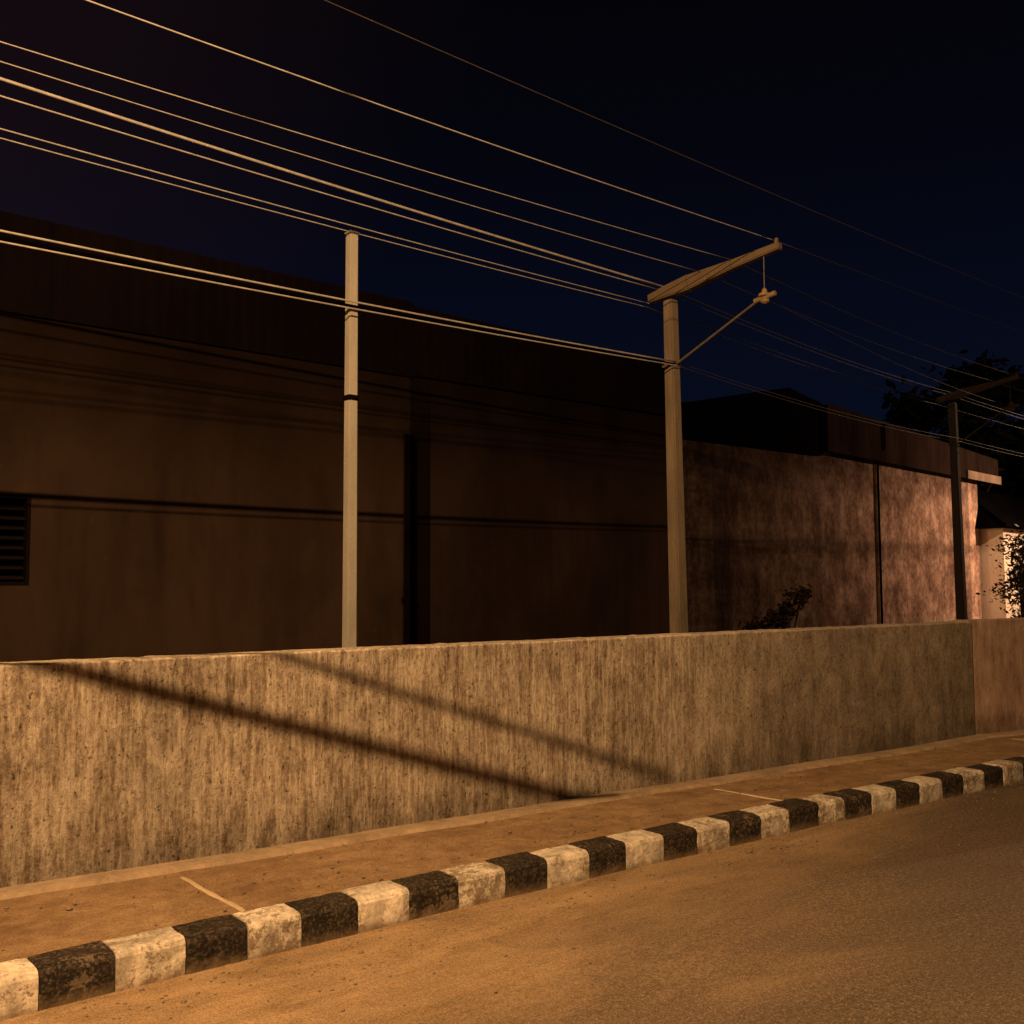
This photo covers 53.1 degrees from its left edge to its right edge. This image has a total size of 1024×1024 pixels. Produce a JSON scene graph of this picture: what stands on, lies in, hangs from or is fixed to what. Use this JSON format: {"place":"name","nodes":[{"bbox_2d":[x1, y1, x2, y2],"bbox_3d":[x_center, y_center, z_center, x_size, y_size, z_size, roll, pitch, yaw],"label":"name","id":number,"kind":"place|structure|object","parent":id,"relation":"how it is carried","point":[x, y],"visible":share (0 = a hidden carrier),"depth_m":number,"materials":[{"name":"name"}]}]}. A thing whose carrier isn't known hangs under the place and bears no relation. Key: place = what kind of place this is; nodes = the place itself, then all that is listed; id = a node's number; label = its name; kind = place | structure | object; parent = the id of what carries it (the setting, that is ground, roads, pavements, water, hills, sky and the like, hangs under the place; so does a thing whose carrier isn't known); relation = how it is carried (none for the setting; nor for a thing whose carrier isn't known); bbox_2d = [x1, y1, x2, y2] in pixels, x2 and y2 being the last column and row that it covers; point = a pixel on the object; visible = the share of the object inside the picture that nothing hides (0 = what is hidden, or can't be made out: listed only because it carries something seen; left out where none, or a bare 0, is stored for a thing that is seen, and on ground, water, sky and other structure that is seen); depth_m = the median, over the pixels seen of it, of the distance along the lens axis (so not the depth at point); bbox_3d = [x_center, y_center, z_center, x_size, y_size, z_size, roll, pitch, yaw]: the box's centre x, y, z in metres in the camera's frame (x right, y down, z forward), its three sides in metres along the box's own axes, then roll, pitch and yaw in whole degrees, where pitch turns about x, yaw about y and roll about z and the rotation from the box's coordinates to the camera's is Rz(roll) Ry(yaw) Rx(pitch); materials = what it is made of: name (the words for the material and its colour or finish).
{"place":"outdoors","nodes":[
{"label":"outdoors","id":0,"kind":"place"},
{"bbox_2d":[0,781,1023,1023],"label":"road","id":1,"kind":"structure","parent":0,"point":[844,930],"depth_m":4.73,"materials":[{"name":"asphalt"}]},
{"bbox_2d":[0,735,1023,962],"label":"pavement","id":2,"kind":"structure","parent":0,"point":[29,927],"depth_m":5.77,"materials":[{"name":"brown concrete"}]},
{"bbox_2d":[180,877,245,911],"bbox_3d":[-1.504,1.912,5.132,0.034,0.010,0.740,3,-5,-41],"label":"pavement joint","id":3,"kind":"object","parent":2,"relation":"on","point":[214,895],"visible":1,"depth_m":5.11,"materials":[{"name":"beige concrete"}]},
{"bbox_2d":[0,730,1023,899],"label":"pavement edge","id":4,"kind":"object","parent":2,"relation":"on","point":[22,890],"visible":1,"depth_m":6.46,"materials":[{"name":"concrete"}]},
{"bbox_2d":[1,740,1023,1018],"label":"grit","id":5,"kind":"object","parent":2,"relation":"on","point":[533,906],"visible":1,"depth_m":5.38,"materials":[{"name":"gravel"}]},
{"bbox_2d":[715,789,781,800],"bbox_3d":[1.721,2.059,7.458,0.036,0.013,0.606,3,-5,-41],"label":"pavement joint","id":6,"kind":"object","parent":2,"relation":"on","point":[752,795],"visible":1,"depth_m":7.42,"materials":[{"name":"beige concrete"}]},
{"bbox_2d":[0,0,1023,444],"label":"sky","id":7,"kind":"structure","parent":0,"point":[900,123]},
{"bbox_2d":[663,387,1000,632],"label":"storage building","id":8,"kind":"structure","parent":0,"point":[849,520],"depth_m":25.87,"materials":[{"name":"paint"}]},
{"label":"ground","id":9,"kind":"structure","parent":0,"visible":0},
{"bbox_2d":[0,958,37,1020],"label":"kerb stone","id":10,"kind":"object","parent":9,"relation":"on","point":[18,987],"visible":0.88,"depth_m":4.06,"materials":[{"name":"white paint"}]},
{"bbox_2d":[27,940,114,1010],"bbox_3d":[-1.838,1.957,4.266,0.297,0.225,0.196,3,-5,-39],"label":"kerb stone","id":11,"kind":"object","parent":9,"relation":"on","point":[69,975],"visible":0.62,"depth_m":4.21,"materials":[{"name":"black paint"}]},
{"bbox_2d":[103,926,185,991],"bbox_3d":[-1.601,1.970,4.453,0.296,0.223,0.195,3,-5,-38],"label":"kerb stone","id":12,"kind":"object","parent":9,"relation":"on","point":[148,957],"visible":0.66,"depth_m":4.40,"materials":[{"name":"white paint"}]},
{"bbox_2d":[172,914,246,974],"bbox_3d":[-1.370,1.983,4.633,0.281,0.225,0.196,3,-5,-38],"label":"kerb stone","id":13,"kind":"object","parent":9,"relation":"on","point":[215,942],"visible":0.67,"depth_m":4.58,"materials":[{"name":"black paint"}]},
{"bbox_2d":[232,904,300,959],"bbox_3d":[-1.148,1.992,4.796,0.261,0.226,0.196,3,-5,-38],"label":"kerb stone","id":14,"kind":"object","parent":9,"relation":"on","point":[274,929],"visible":0.62,"depth_m":4.74,"materials":[{"name":"white paint"}]},
{"bbox_2d":[285,892,357,946],"bbox_3d":[-0.924,2.003,4.970,0.296,0.225,0.196,3,-5,-37],"label":"kerb stone","id":15,"kind":"object","parent":9,"relation":"on","point":[329,917],"visible":0.73,"depth_m":4.92,"materials":[{"name":"black paint"}]},
{"bbox_2d":[0,210,669,661],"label":"warehouse building","id":16,"kind":"structure","parent":9,"relation":"on","point":[170,464],"depth_m":14.60,"materials":[{"name":"brown concrete"}]},
{"bbox_2d":[0,494,30,584],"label":"vent","id":17,"kind":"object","parent":16,"relation":"in","point":[15,510],"depth_m":12.22,"materials":[{"name":"black metal"}]},
{"bbox_2d":[342,230,358,647],"bbox_3d":[-1.558,-0.185,9.910,0.114,5.155,0.137,3,-5,-42],"label":"metal post","id":18,"kind":"object","parent":9,"relation":"on","point":[349,602],"visible":0.84,"depth_m":9.91,"materials":[{"name":"grey metal"}]},
{"bbox_2d":[340,880,409,932],"bbox_3d":[-0.691,2.012,5.157,0.294,0.224,0.196,3,-5,-38],"label":"kerb stone","id":19,"kind":"object","parent":9,"relation":"on","point":[381,904],"visible":0.69,"depth_m":5.10,"materials":[{"name":"white paint"}]},
{"bbox_2d":[390,870,458,919],"bbox_3d":[-0.455,2.028,5.342,0.300,0.224,0.196,3,-5,-38],"label":"kerb stone","id":20,"kind":"object","parent":9,"relation":"on","point":[433,893],"visible":0.62,"depth_m":5.29,"materials":[{"name":"black paint"}]},
{"bbox_2d":[440,861,504,907],"bbox_3d":[-0.212,2.038,5.525,0.298,0.225,0.195,3,-5,-37],"label":"kerb stone","id":21,"kind":"object","parent":9,"relation":"on","point":[481,882],"visible":0.61,"depth_m":5.47,"materials":[{"name":"white paint"}]},
{"bbox_2d":[0,621,974,887],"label":"boundary wall","id":22,"kind":"structure","parent":9,"relation":"on","point":[116,763],"depth_m":6.56,"materials":[{"name":"concrete"}]},
{"bbox_2d":[485,852,546,897],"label":"kerb stone","id":23,"kind":"object","parent":9,"relation":"on","point":[525,872],"visible":0.63,"depth_m":5.65,"materials":[{"name":"black paint"}]},
{"bbox_2d":[529,845,588,887],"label":"kerb stone","id":24,"kind":"object","parent":9,"relation":"on","point":[567,864],"visible":0.59,"depth_m":5.83,"materials":[{"name":"white paint"}]},
{"bbox_2d":[569,836,625,877],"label":"kerb stone","id":25,"kind":"object","parent":9,"relation":"on","point":[607,855],"visible":0.62,"depth_m":6.00,"materials":[{"name":"black paint"}]},
{"bbox_2d":[606,829,663,869],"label":"kerb stone","id":26,"kind":"object","parent":9,"relation":"on","point":[644,848],"visible":0.58,"depth_m":6.18,"materials":[{"name":"white paint"}]},
{"bbox_2d":[643,822,697,860],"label":"kerb stone","id":27,"kind":"object","parent":9,"relation":"on","point":[680,840],"visible":0.57,"depth_m":6.36,"materials":[{"name":"black paint"}]},
{"bbox_2d":[677,817,729,853],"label":"kerb stone","id":28,"kind":"object","parent":9,"relation":"on","point":[712,834],"visible":0.59,"depth_m":6.54,"materials":[{"name":"white paint"}]},
{"bbox_2d":[647,238,781,632],"bbox_3d":[2.513,-0.307,12.569,0.227,5.734,2.008,3,-5,-41],"label":"utility pole","id":29,"kind":"object","parent":9,"relation":"on","point":[678,612],"visible":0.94,"depth_m":12.97,"materials":[{"name":"concrete"}]},
{"bbox_2d":[0,128,648,303],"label":"overhead wire","id":30,"kind":"object","parent":29,"relation":"attached to","point":[296,210],"visible":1,"depth_m":9.82,"materials":[{"name":"metal"}]},
{"bbox_2d":[0,95,657,289],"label":"overhead wire","id":31,"kind":"object","parent":29,"relation":"attached to","point":[301,186],"visible":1,"depth_m":9.74,"materials":[{"name":"metal"}]},
{"bbox_2d":[0,77,662,286],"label":"overhead wire","id":32,"kind":"object","parent":29,"relation":"attached to","point":[236,154],"visible":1,"depth_m":9.72,"materials":[{"name":"metal"}]},
{"bbox_2d":[0,236,673,363],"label":"overhead wire","id":33,"kind":"object","parent":29,"relation":"attached to","point":[43,246],"visible":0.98,"depth_m":9.27,"materials":[{"name":"grey metal"}]},
{"bbox_2d":[0,229,675,362],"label":"overhead wire","id":34,"kind":"object","parent":29,"relation":"attached to","point":[112,253],"visible":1,"depth_m":9.46,"materials":[{"name":"metal"}]},
{"bbox_2d":[0,241,676,365],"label":"overhead wire","id":35,"kind":"object","parent":29,"relation":"attached to","point":[20,245],"visible":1,"depth_m":9.47,"materials":[{"name":"metal"}]},
{"bbox_2d":[0,61,699,271],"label":"overhead wire","id":36,"kind":"object","parent":29,"relation":"attached to","point":[321,160],"visible":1,"depth_m":9.12,"materials":[{"name":"metal"}]},
{"bbox_2d":[0,41,731,259],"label":"overhead wire","id":37,"kind":"object","parent":29,"relation":"attached to","point":[330,142],"visible":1,"depth_m":8.62,"materials":[{"name":"metal"}]},
{"bbox_2d":[85,0,772,239],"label":"overhead wire","id":38,"kind":"object","parent":29,"relation":"attached to","point":[396,110],"visible":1,"depth_m":8.29,"materials":[{"name":"metal"}]},
{"bbox_2d":[649,303,937,400],"bbox_3d":[5.256,-2.451,17.155,0.010,0.110,10.137,-4,-5,43],"label":"overhead wire","id":39,"kind":"object","parent":29,"relation":"attached to","point":[789,356],"visible":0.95,"depth_m":16.10,"materials":[{"name":"grey metal"}]},
{"bbox_2d":[676,362,1022,453],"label":"overhead wire","id":40,"kind":"object","parent":29,"relation":"attached to","point":[826,408],"visible":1,"depth_m":15.96,"materials":[{"name":"grey metal"}]},
{"bbox_2d":[677,365,1021,456],"bbox_3d":[10.671,-1.359,22.001,0.311,0.345,24.861,-4,-6,44],"label":"overhead wire","id":41,"kind":"object","parent":29,"relation":"attached to","point":[833,413],"visible":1,"depth_m":16.08,"materials":[{"name":"black metal"}]},
{"bbox_2d":[677,297,1022,418],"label":"overhead wire","id":42,"kind":"object","parent":29,"relation":"attached to","point":[826,356],"visible":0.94,"depth_m":16.63,"materials":[{"name":"grey metal"}]},
{"bbox_2d":[683,295,1022,415],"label":"overhead wire","id":43,"kind":"object","parent":29,"relation":"attached to","point":[831,354],"visible":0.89,"depth_m":16.61,"materials":[{"name":"grey metal"}]},
{"bbox_2d":[717,279,1023,391],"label":"overhead wire","id":44,"kind":"object","parent":29,"relation":"attached to","point":[862,338],"visible":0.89,"depth_m":16.06,"materials":[{"name":"grey metal"}]},
{"bbox_2d":[745,266,1023,378],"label":"overhead wire","id":45,"kind":"object","parent":29,"relation":"attached to","point":[870,322],"visible":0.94,"depth_m":15.14,"materials":[{"name":"grey metal"}]},
{"bbox_2d":[769,299,1007,405],"bbox_3d":[6.316,-2.254,16.006,0.008,0.149,10.265,-4,-5,40],"label":"overhead wire","id":46,"kind":"object","parent":29,"relation":"attached to","point":[874,353],"visible":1,"depth_m":14.41,"materials":[{"name":"grey metal"}]},
{"bbox_2d":[778,241,1022,331],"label":"overhead wire","id":47,"kind":"object","parent":29,"relation":"attached to","point":[892,284],"visible":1,"depth_m":13.88,"materials":[{"name":"grey metal"}]},
{"bbox_2d":[708,810,761,846],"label":"kerb stone","id":48,"kind":"object","parent":9,"relation":"on","point":[744,826],"visible":0.59,"depth_m":6.72,"materials":[{"name":"black paint"}]},
{"bbox_2d":[740,805,789,838],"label":"kerb stone","id":49,"kind":"object","parent":9,"relation":"on","point":[774,820],"visible":0.6,"depth_m":6.90,"materials":[{"name":"white paint"}]},
{"bbox_2d":[731,583,811,629],"bbox_3d":[2.786,1.599,10.876,0.929,1.697,0.506,0,-4,1],"label":"shrub","id":50,"kind":"object","parent":9,"relation":"on","point":[775,620],"visible":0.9,"depth_m":10.90,"materials":[{"name":"green plant"}]},
{"bbox_2d":[768,798,818,831],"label":"kerb stone","id":51,"kind":"object","parent":9,"relation":"on","point":[803,814],"visible":0.62,"depth_m":7.07,"materials":[{"name":"black paint"}]},
{"bbox_2d":[798,794,844,824],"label":"kerb stone","id":52,"kind":"object","parent":9,"relation":"on","point":[831,809],"visible":0.56,"depth_m":7.24,"materials":[{"name":"white paint"}]},
{"bbox_2d":[823,788,871,819],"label":"kerb stone","id":53,"kind":"object","parent":9,"relation":"on","point":[857,803],"visible":0.6,"depth_m":7.41,"materials":[{"name":"black paint"}]},
{"bbox_2d":[851,784,895,813],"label":"kerb stone","id":54,"kind":"object","parent":9,"relation":"on","point":[883,798],"visible":0.5,"depth_m":7.58,"materials":[{"name":"white paint"}]},
{"bbox_2d":[875,779,919,808],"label":"kerb stone","id":55,"kind":"object","parent":9,"relation":"on","point":[907,793],"visible":0.51,"depth_m":7.76,"materials":[{"name":"black paint"}]},
{"bbox_2d":[902,776,942,803],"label":"kerb stone","id":56,"kind":"object","parent":9,"relation":"on","point":[930,789],"visible":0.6,"depth_m":7.93,"materials":[{"name":"white paint"}]},
{"bbox_2d":[920,771,963,798],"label":"kerb stone","id":57,"kind":"object","parent":9,"relation":"on","point":[952,784],"visible":0.52,"depth_m":8.10,"materials":[{"name":"black paint"}]},
{"bbox_2d":[881,349,1023,498],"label":"tree","id":58,"kind":"object","parent":9,"relation":"on","point":[915,413],"visible":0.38,"depth_m":44.94,"materials":[{"name":"green plant"}]},
{"bbox_2d":[943,767,984,794],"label":"kerb stone","id":59,"kind":"object","parent":9,"relation":"on","point":[973,780],"visible":0.54,"depth_m":8.28,"materials":[{"name":"white paint"}]},
{"bbox_2d":[936,372,1019,619],"bbox_3d":[9.281,0.187,20.192,0.222,5.744,1.610,4,-6,-45],"label":"utility pole","id":60,"kind":"object","parent":9,"relation":"on","point":[959,566],"visible":0.94,"depth_m":20.46,"materials":[{"name":"concrete"}]},
{"bbox_2d":[647,307,1022,428],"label":"overhead wire","id":61,"kind":"object","parent":60,"relation":"attached to","point":[819,370],"visible":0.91,"depth_m":16.82,"materials":[{"name":"grey metal"}]},
{"bbox_2d":[966,764,1003,789],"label":"kerb stone","id":62,"kind":"object","parent":9,"relation":"on","point":[993,776],"visible":0.51,"depth_m":8.45,"materials":[{"name":"black paint"}]},
{"bbox_2d":[951,618,1023,733],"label":"boundary wall","id":63,"kind":"structure","parent":9,"relation":"on","point":[998,660],"depth_m":10.43,"materials":[{"name":"beige concrete"}]},
{"bbox_2d":[975,547,1023,617],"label":"shrub","id":64,"kind":"object","parent":9,"relation":"on","point":[1018,577],"visible":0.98,"depth_m":25.71,"materials":[{"name":"green plant"}]},
{"bbox_2d":[975,490,1023,618],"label":"house","id":65,"kind":"structure","parent":9,"relation":"on","point":[998,514],"depth_m":33.85,"materials":[{"name":"beige paint"}]},
{"bbox_2d":[981,523,1023,609],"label":"shrub","id":66,"kind":"object","parent":9,"relation":"on","point":[1012,545],"visible":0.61,"depth_m":27.29,"materials":[{"name":"green plant"}]},
{"bbox_2d":[982,759,1022,785],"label":"kerb stone","id":67,"kind":"object","parent":9,"relation":"on","point":[1012,772],"visible":0.59,"depth_m":8.62,"materials":[{"name":"white paint"}]},
{"bbox_2d":[996,411,1023,488],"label":"tree","id":68,"kind":"object","parent":9,"relation":"on","point":[1020,420],"visible":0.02,"depth_m":49.87,"materials":[{"name":"green plant"}]},
{"bbox_2d":[1003,756,1023,780],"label":"kerb stone","id":69,"kind":"object","parent":9,"relation":"on","point":[1020,759],"visible":0.3,"depth_m":8.85,"materials":[{"name":"black paint"}]},
{"bbox_3d":[-15.216,-1.454,-3.260,0.247,5.984,2.009,3,-5,-41],"label":"utility pole","id":70,"kind":"object","parent":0,"visible":0},
{"bbox_2d":[0,137,646,306],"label":"overhead wire","id":71,"kind":"object","parent":70,"relation":"attached to","point":[299,218],"visible":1,"depth_m":9.87,"materials":[{"name":"metal"}]},
{"bbox_2d":[324,0,1022,297],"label":"overhead wire","id":72,"kind":"object","parent":70,"relation":"attached to","point":[634,134],"visible":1,"depth_m":8.97,"materials":[{"name":"grey metal"}]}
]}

